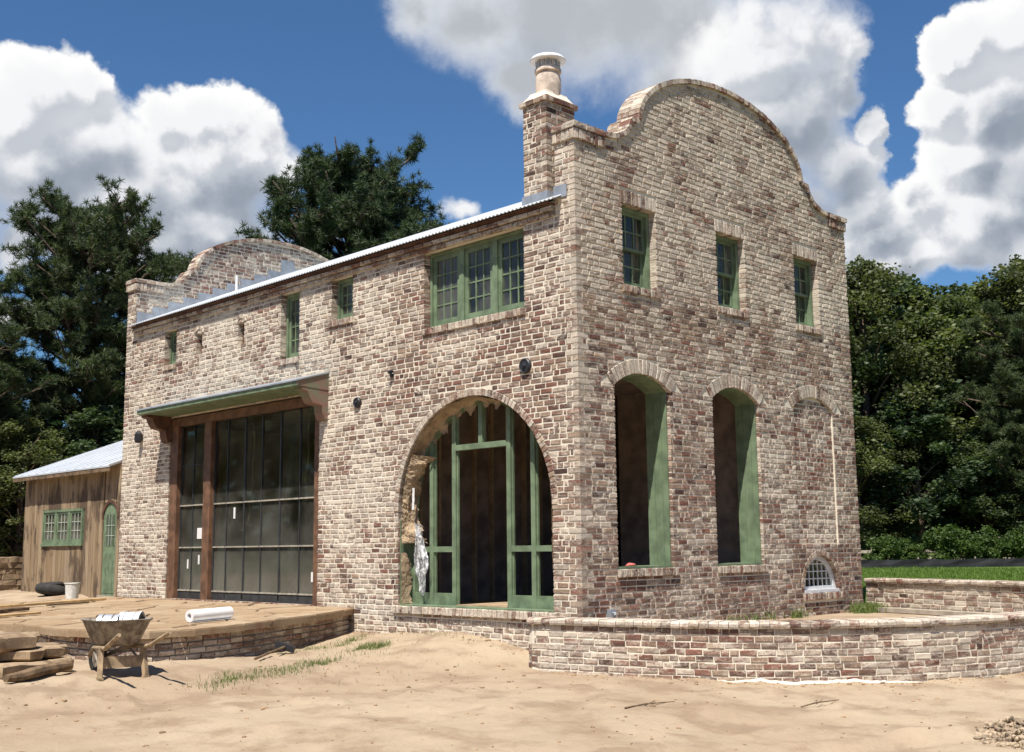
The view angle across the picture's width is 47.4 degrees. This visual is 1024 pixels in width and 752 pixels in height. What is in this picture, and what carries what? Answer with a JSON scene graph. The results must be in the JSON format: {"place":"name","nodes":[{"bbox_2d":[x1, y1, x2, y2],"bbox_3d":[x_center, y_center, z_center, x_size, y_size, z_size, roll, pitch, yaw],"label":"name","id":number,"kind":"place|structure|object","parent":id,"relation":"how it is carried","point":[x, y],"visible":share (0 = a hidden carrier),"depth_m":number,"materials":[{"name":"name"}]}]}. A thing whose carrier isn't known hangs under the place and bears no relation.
{"place":"outdoors","nodes":[
{"label":"outdoors","id":0,"kind":"place"},
{"bbox_2d":[0,545,1023,751],"bbox_3d":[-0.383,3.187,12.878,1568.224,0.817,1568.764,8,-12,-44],"label":"ground","id":1,"kind":"structure","parent":0,"point":[764,721],"depth_m":11.03,"materials":[{"name":"beige sand"}]},
{"bbox_2d":[0,557,21,590],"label":"stone wall","id":2,"kind":"structure","parent":1,"relation":"on","point":[10,572],"depth_m":27.70,"materials":[{"name":"beige stone"}]},
{"bbox_2d":[0,274,63,531],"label":"pine tree","id":3,"kind":"object","parent":1,"relation":"on","point":[12,333],"visible":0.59,"depth_m":39.08,"materials":[{"name":"green plant"}]},
{"bbox_2d":[0,414,69,556],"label":"oak tree","id":4,"kind":"object","parent":1,"relation":"on","point":[18,436],"visible":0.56,"depth_m":37.42,"materials":[{"name":"green plant"}]},
{"bbox_2d":[0,356,69,544],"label":"pine tree","id":5,"kind":"object","parent":1,"relation":"on","point":[45,425],"visible":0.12,"depth_m":41.96,"materials":[{"name":"green plant"}]},
{"bbox_2d":[0,656,73,678],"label":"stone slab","id":6,"kind":"object","parent":1,"relation":"on","point":[10,667],"depth_m":12.36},
{"bbox_2d":[0,642,67,661],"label":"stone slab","id":7,"kind":"object","parent":6,"relation":"on","point":[39,651],"depth_m":12.64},
{"bbox_2d":[0,631,39,652],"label":"stone slab","id":8,"kind":"object","parent":7,"relation":"on","point":[15,640],"depth_m":12.56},
{"bbox_2d":[3,662,73,681],"bbox_3d":[-4.987,3.124,12.303,0.116,0.146,0.977,-3,-9,18],"label":"log","id":9,"kind":"object","parent":1,"relation":"on","point":[37,671],"visible":1,"depth_m":12.22,"materials":[{"name":"brown wood"}]},
{"bbox_2d":[35,581,64,595],"bbox_3d":[-9.723,4.532,24.660,0.713,0.367,0.713,8,-12,-44],"label":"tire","id":10,"kind":"object","parent":1,"relation":"on","point":[57,588],"visible":0.88,"depth_m":24.40,"materials":[{"name":"rubber"}]},
{"bbox_2d":[13,440,122,597],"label":"wooden shed","id":11,"kind":"structure","parent":1,"relation":"on","point":[72,520],"depth_m":25.20,"materials":[{"name":"brown wood"}]},
{"bbox_2d":[40,508,84,545],"bbox_3d":[-9.848,3.325,25.534,0.090,0.795,2.100,8,-12,-44],"label":"window","id":12,"kind":"structure","parent":11,"relation":"in","point":[56,541],"depth_m":25.48,"materials":[{"name":"green paint"}]},
{"bbox_2d":[101,500,118,595],"bbox_3d":[-8.225,3.508,23.855,0.065,1.940,0.760,8,-12,-44],"label":"door","id":13,"kind":"structure","parent":11,"relation":"in","point":[110,513],"depth_m":23.86,"materials":[{"name":"green paint"}]},
{"bbox_2d":[14,402,123,500],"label":"oak tree","id":14,"kind":"object","parent":1,"relation":"on","point":[104,424],"visible":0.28,"depth_m":40.01,"materials":[{"name":"green plant"}]},
{"bbox_2d":[64,582,80,598],"bbox_3d":[-8.922,4.375,23.637,0.320,0.360,0.310,8,-12,-44],"label":"plastic bucket","id":15,"kind":"object","parent":1,"relation":"on","point":[71,590],"visible":0.88,"depth_m":23.53,"materials":[{"name":"white plastic"}]},
{"bbox_2d":[56,343,124,457],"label":"pine tree","id":16,"kind":"object","parent":1,"relation":"on","point":[68,374],"visible":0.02,"depth_m":43.10,"materials":[{"name":"green plant"}]},
{"bbox_2d":[0,173,196,439],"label":"pine tree","id":17,"kind":"object","parent":1,"relation":"on","point":[84,245],"visible":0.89,"depth_m":41.61,"materials":[{"name":"green plant"}]},
{"bbox_2d":[80,617,171,680],"bbox_3d":[-4.282,2.950,12.637,0.636,0.631,1.557,6,-11,-38],"label":"wheelbarrow","id":18,"kind":"object","parent":1,"relation":"on","point":[105,636],"visible":0.97,"depth_m":12.50,"materials":[{"name":"metal"}]},
{"bbox_2d":[97,614,119,620],"bbox_3d":[-4.402,2.729,12.719,0.243,0.268,0.262,0,-8,-2],"label":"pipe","id":19,"kind":"object","parent":18,"relation":"in","point":[102,617],"visible":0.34,"depth_m":12.66,"materials":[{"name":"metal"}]},
{"bbox_2d":[117,611,144,619],"bbox_3d":[-4.183,2.725,12.784,0.250,0.285,0.284,-1,-8,1],"label":"bucket","id":20,"kind":"object","parent":18,"relation":"in","point":[126,615],"visible":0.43,"depth_m":12.72,"materials":[{"name":"plastic"}]},
{"bbox_2d":[0,597,353,661],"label":"stone terrace","id":21,"kind":"structure","parent":1,"relation":"on","point":[251,629],"depth_m":15.99,"materials":[{"name":"stone"}]},
{"bbox_2d":[0,607,29,612],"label":"plank","id":22,"kind":"object","parent":21,"relation":"on","point":[14,609],"visible":1,"depth_m":18.73,"materials":[{"name":"brown wood"}]},
{"bbox_2d":[0,612,40,616],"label":"plank","id":23,"kind":"object","parent":21,"relation":"on","point":[17,614],"visible":1,"depth_m":17.66,"materials":[{"name":"brown wood"}]},
{"bbox_2d":[0,598,105,607],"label":"plank","id":24,"kind":"object","parent":21,"relation":"on","point":[42,603],"visible":1,"depth_m":20.63,"materials":[{"name":"brown wood"}]},
{"bbox_2d":[46,601,88,605],"bbox_3d":[-7.813,4.004,20.495,0.090,0.044,0.791,-7,-10,36],"label":"plank","id":25,"kind":"object","parent":21,"relation":"on","point":[55,604],"visible":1,"depth_m":20.44,"materials":[{"name":"brown wood"}]},
{"bbox_2d":[185,607,233,621],"bbox_3d":[-4.045,3.203,15.661,0.210,0.173,0.721,-6,-10,33],"label":"plastic roll","id":26,"kind":"object","parent":21,"relation":"on","point":[208,614],"visible":1,"depth_m":15.58,"materials":[{"name":"white plastic"}]},
{"bbox_2d":[254,641,295,659],"bbox_3d":[-3.069,3.508,14.860,0.274,0.156,1.362,-1,-8,5],"label":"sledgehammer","id":27,"kind":"object","parent":1,"relation":"on","point":[279,645],"visible":1,"depth_m":15.44,"materials":[{"name":"black metal"}]},
{"bbox_2d":[182,631,486,702],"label":"grass tufts","id":28,"kind":"object","parent":1,"relation":"on","point":[359,648],"visible":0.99,"depth_m":13.86,"materials":[{"name":"green plant"}]},
{"bbox_2d":[234,131,446,259],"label":"pine tree","id":29,"kind":"object","parent":1,"relation":"on","point":[360,203],"visible":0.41,"depth_m":56.58,"materials":[{"name":"green plant"}]},
{"bbox_2d":[1,406,963,552],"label":"woodland","id":30,"kind":"object","parent":1,"relation":"on","point":[57,421],"depth_m":107.85,"materials":[{"name":"green plant"}]},
{"bbox_2d":[117,52,863,650],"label":"brick house","id":31,"kind":"structure","parent":1,"relation":"on","point":[633,318],"depth_m":17.98,"materials":[{"name":"brown brick"}]},
{"bbox_2d":[170,331,176,363],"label":"window","id":32,"kind":"structure","parent":31,"relation":"in","point":[173,339],"depth_m":23.01,"materials":[{"name":"green paint"}]},
{"bbox_2d":[166,398,319,604],"bbox_3d":[-4.734,2.263,20.633,0.297,3.379,4.918,8,-12,-44],"label":"steel window","id":33,"kind":"structure","parent":31,"relation":"in","point":[208,532],"depth_m":21.12,"materials":[{"name":"brown metal"}]},
{"bbox_2d":[286,292,299,358],"bbox_3d":[-3.654,-0.849,19.972,0.130,1.139,0.554,8,-12,-44],"label":"window","id":34,"kind":"structure","parent":31,"relation":"in","point":[292,312],"depth_m":20.07,"materials":[{"name":"green paint"}]},
{"bbox_2d":[337,277,352,319],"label":"window","id":35,"kind":"structure","parent":31,"relation":"in","point":[342,285],"depth_m":19.05,"materials":[{"name":"green paint"}]},
{"bbox_2d":[401,553,412,603],"bbox_3d":[-1.532,2.981,17.188,0.225,0.744,0.071,8,-12,-44],"label":"jamb paper","id":36,"kind":"object","parent":31,"relation":"on","point":[406,582],"visible":1,"depth_m":17.18,"materials":[{"name":"beige paper"}]},
{"bbox_2d":[401,454,434,542],"bbox_3d":[-1.340,1.813,17.209,0.327,1.306,0.564,8,-12,-44],"label":"hanging paper","id":37,"kind":"object","parent":31,"relation":"hanging from","point":[416,467],"visible":1,"depth_m":17.28,"materials":[{"name":"beige paper"}]},
{"bbox_2d":[412,488,414,509],"bbox_3d":[-1.463,1.819,17.265,0.007,0.321,0.062,8,-12,-44],"label":"tape strip","id":38,"kind":"object","parent":37,"relation":"hanging from","point":[413,492],"visible":1,"depth_m":17.26,"materials":[{"name":"white plastic"}]},
{"bbox_2d":[414,524,427,594],"bbox_3d":[-1.331,2.680,17.041,0.111,1.052,0.372,8,-12,-44],"label":"clear film","id":39,"kind":"object","parent":31,"relation":"hanging from","point":[423,570],"visible":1,"depth_m":17.03,"materials":[{"name":"white"}]},
{"bbox_2d":[408,396,500,461],"bbox_3d":[-0.809,0.788,16.762,0.255,0.887,1.873,8,-12,-44],"label":"soffit paper","id":40,"kind":"object","parent":31,"relation":"attached to","point":[430,430],"visible":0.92,"depth_m":17.03,"materials":[{"name":"brown paper"}]},
{"bbox_2d":[430,229,524,327],"bbox_3d":[-0.445,-1.360,16.734,0.130,1.139,2.091,8,-12,-44],"label":"window","id":41,"kind":"structure","parent":31,"relation":"in","point":[496,244],"depth_m":16.82,"materials":[{"name":"green paint"}]},
{"bbox_2d":[550,487,553,564],"bbox_3d":[0.550,1.949,15.124,0.082,1.085,0.173,-2,-8,9],"label":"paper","id":42,"kind":"object","parent":31,"relation":"hanging from","point":[552,528],"visible":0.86,"depth_m":15.05,"materials":[{"name":"paper"}]},
{"bbox_2d":[621,206,649,289],"bbox_3d":[1.629,-1.758,16.269,0.714,1.139,0.160,8,-12,-44],"label":"window","id":43,"kind":"structure","parent":31,"relation":"in","point":[642,252],"depth_m":16.41,"materials":[{"name":"green paint"}]},
{"bbox_2d":[715,235,739,309],"bbox_3d":[3.181,-1.553,17.774,0.715,1.139,0.160,8,-12,-44],"label":"window","id":44,"kind":"structure","parent":31,"relation":"in","point":[732,253],"depth_m":17.92,"materials":[{"name":"green paint"}]},
{"bbox_2d":[793,258,813,326],"bbox_3d":[4.698,-1.353,19.247,0.715,1.139,0.160,8,-12,-44],"label":"window","id":45,"kind":"structure","parent":31,"relation":"in","point":[807,302],"depth_m":19.41,"materials":[{"name":"green paint"}]},
{"bbox_2d":[804,556,838,593],"bbox_3d":[4.850,3.149,18.539,1.014,0.574,0.180,8,-12,-44],"label":"half moon window","id":46,"kind":"structure","parent":31,"relation":"in","point":[829,577],"depth_m":18.63,"materials":[{"name":"white paint"}]},
{"bbox_2d":[5,631,1023,751],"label":"clods","id":47,"kind":"object","parent":1,"relation":"on","point":[265,707],"visible":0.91,"depth_m":12.31,"materials":[{"name":"soil"}]},
{"bbox_2d":[624,701,674,708],"bbox_3d":[1.299,3.127,11.121,0.656,0.033,0.065,6,-11,-37],"label":"twig","id":48,"kind":"object","parent":1,"relation":"on","point":[645,704],"visible":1,"depth_m":11.08,"materials":[{"name":"brown wood"}]},
{"bbox_2d":[527,611,1023,684],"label":"planter wall","id":49,"kind":"structure","parent":1,"relation":"on","point":[879,650],"depth_m":13.44,"materials":[{"name":"brick"}]},
{"bbox_2d":[772,612,941,619],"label":"planter soil","id":50,"kind":"structure","parent":49,"relation":"in","point":[851,615],"depth_m":17.88,"materials":[{"name":"beige sand"}]},
{"bbox_2d":[691,599,889,620],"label":"weeds","id":51,"kind":"object","parent":50,"relation":"on","point":[866,608],"visible":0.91,"depth_m":18.56,"materials":[{"name":"green plant"}]},
{"bbox_2d":[876,607,989,615],"bbox_3d":[6.782,3.556,17.386,0.398,0.065,3.989,3,-9,-25],"label":"concrete footing","id":52,"kind":"object","parent":50,"relation":"on","point":[921,611],"visible":0.62,"depth_m":17.97,"materials":[{"name":"beige concrete"}]},
{"bbox_2d":[801,699,838,707],"bbox_3d":[2.993,3.196,11.392,0.440,0.056,0.078,3,-9,-21],"label":"twig","id":53,"kind":"object","parent":1,"relation":"on","point":[820,701],"visible":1,"depth_m":11.37,"materials":[{"name":"brown wood"}]},
{"bbox_2d":[852,392,876,409],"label":"oak tree","id":54,"kind":"object","parent":1,"relation":"on","point":[873,395],"depth_m":49.56,"materials":[{"name":"green plant"}]},
{"bbox_2d":[851,378,925,534],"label":"oak tree","id":55,"kind":"object","parent":1,"relation":"on","point":[879,400],"depth_m":53.60,"materials":[{"name":"green plant"}]},
{"bbox_2d":[861,557,1023,567],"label":"silt fence","id":56,"kind":"object","parent":1,"relation":"on","point":[982,562],"visible":0.36,"depth_m":40.28,"materials":[{"name":"fabric"}]},
{"bbox_2d":[864,578,1023,612],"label":"planter wall","id":57,"kind":"structure","parent":1,"relation":"on","point":[994,596],"depth_m":17.89,"materials":[{"name":"brick"}]},
{"bbox_2d":[924,284,996,541],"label":"oak tree","id":58,"kind":"object","parent":1,"relation":"on","point":[940,298],"depth_m":56.07,"materials":[{"name":"green plant"}]},
{"bbox_2d":[941,299,1023,525],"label":"pine tree","id":59,"kind":"object","parent":1,"relation":"on","point":[994,348],"visible":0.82,"depth_m":46.07,"materials":[{"name":"green plant"}]},
{"bbox_2d":[973,715,1023,749],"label":"rubble","id":60,"kind":"object","parent":1,"relation":"on","point":[1016,733],"visible":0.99,"depth_m":9.80,"materials":[{"name":"stone"}]},
{"bbox_2d":[0,0,1023,425],"label":"sky","id":61,"kind":"structure","parent":0,"point":[902,121],"materials":[{"name":"blue"}]},
{"bbox_2d":[861,566,1023,603],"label":"lawn","id":62,"kind":"structure","parent":0,"point":[865,597],"depth_m":30.84,"materials":[{"name":"green plant"}]},
{"bbox_2d":[850,309,899,526],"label":"oak tree","id":63,"kind":"object","parent":62,"relation":"on","point":[861,374],"visible":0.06,"depth_m":47.90,"materials":[{"name":"green plant"}]},
{"bbox_2d":[862,534,908,559],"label":"bush","id":64,"kind":"object","parent":62,"relation":"on","point":[889,547],"visible":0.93,"depth_m":41.87,"materials":[{"name":"green plant"}]},
{"bbox_2d":[854,414,925,556],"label":"oak tree","id":65,"kind":"object","parent":62,"relation":"on","point":[866,427],"visible":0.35,"depth_m":45.95,"materials":[{"name":"green plant"}]},
{"bbox_2d":[845,254,964,549],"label":"oak tree","id":66,"kind":"object","parent":62,"relation":"on","point":[868,299],"visible":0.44,"depth_m":47.75,"materials":[{"name":"green plant"}]},
{"bbox_2d":[895,537,930,558],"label":"bush","id":67,"kind":"object","parent":62,"relation":"on","point":[914,551],"visible":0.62,"depth_m":42.35,"materials":[{"name":"green plant"}]},
{"bbox_2d":[854,267,995,556],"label":"oak tree","id":68,"kind":"object","parent":62,"relation":"on","point":[903,291],"visible":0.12,"depth_m":49.65,"materials":[{"name":"green plant"}]},
{"bbox_2d":[859,390,1006,552],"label":"oak tree","id":69,"kind":"object","parent":62,"relation":"on","point":[905,425],"visible":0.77,"depth_m":46.26,"materials":[{"name":"green plant"}]},
{"bbox_2d":[860,538,1010,559],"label":"rail fence","id":70,"kind":"object","parent":62,"relation":"on","point":[863,551],"visible":0.01,"depth_m":44.41,"materials":[{"name":"brown wood"}]},
{"bbox_2d":[860,283,1022,534],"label":"oak tree","id":71,"kind":"object","parent":62,"relation":"on","point":[938,316],"visible":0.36,"depth_m":48.62,"materials":[{"name":"green plant"}]},
{"bbox_2d":[884,281,1023,527],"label":"oak tree","id":72,"kind":"object","parent":62,"relation":"on","point":[966,288],"visible":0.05,"depth_m":50.86,"materials":[{"name":"green plant"}]},
{"bbox_2d":[922,523,987,559],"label":"bush","id":73,"kind":"object","parent":62,"relation":"on","point":[949,542],"visible":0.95,"depth_m":41.56,"materials":[{"name":"green plant"}]},
{"bbox_2d":[920,426,1023,553],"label":"oak tree","id":74,"kind":"object","parent":62,"relation":"on","point":[984,508],"visible":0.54,"depth_m":45.88,"materials":[{"name":"green plant"}]},
{"bbox_2d":[949,254,1023,535],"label":"oak tree","id":75,"kind":"object","parent":62,"relation":"on","point":[1009,285],"visible":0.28,"depth_m":49.75,"materials":[{"name":"green plant"}]},
{"bbox_2d":[966,524,1015,558],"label":"bush","id":76,"kind":"object","parent":62,"relation":"on","point":[1002,547],"visible":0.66,"depth_m":42.06,"materials":[{"name":"green plant"}]},
{"bbox_2d":[980,431,1023,529],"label":"oak tree","id":77,"kind":"object","parent":62,"relation":"on","point":[1021,467],"visible":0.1,"depth_m":46.54,"materials":[{"name":"green plant"}]},
{"bbox_2d":[1005,524,1023,557],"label":"bush","id":78,"kind":"object","parent":62,"relation":"on","point":[1017,542],"visible":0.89,"depth_m":41.69,"materials":[{"name":"green plant"}]}
]}

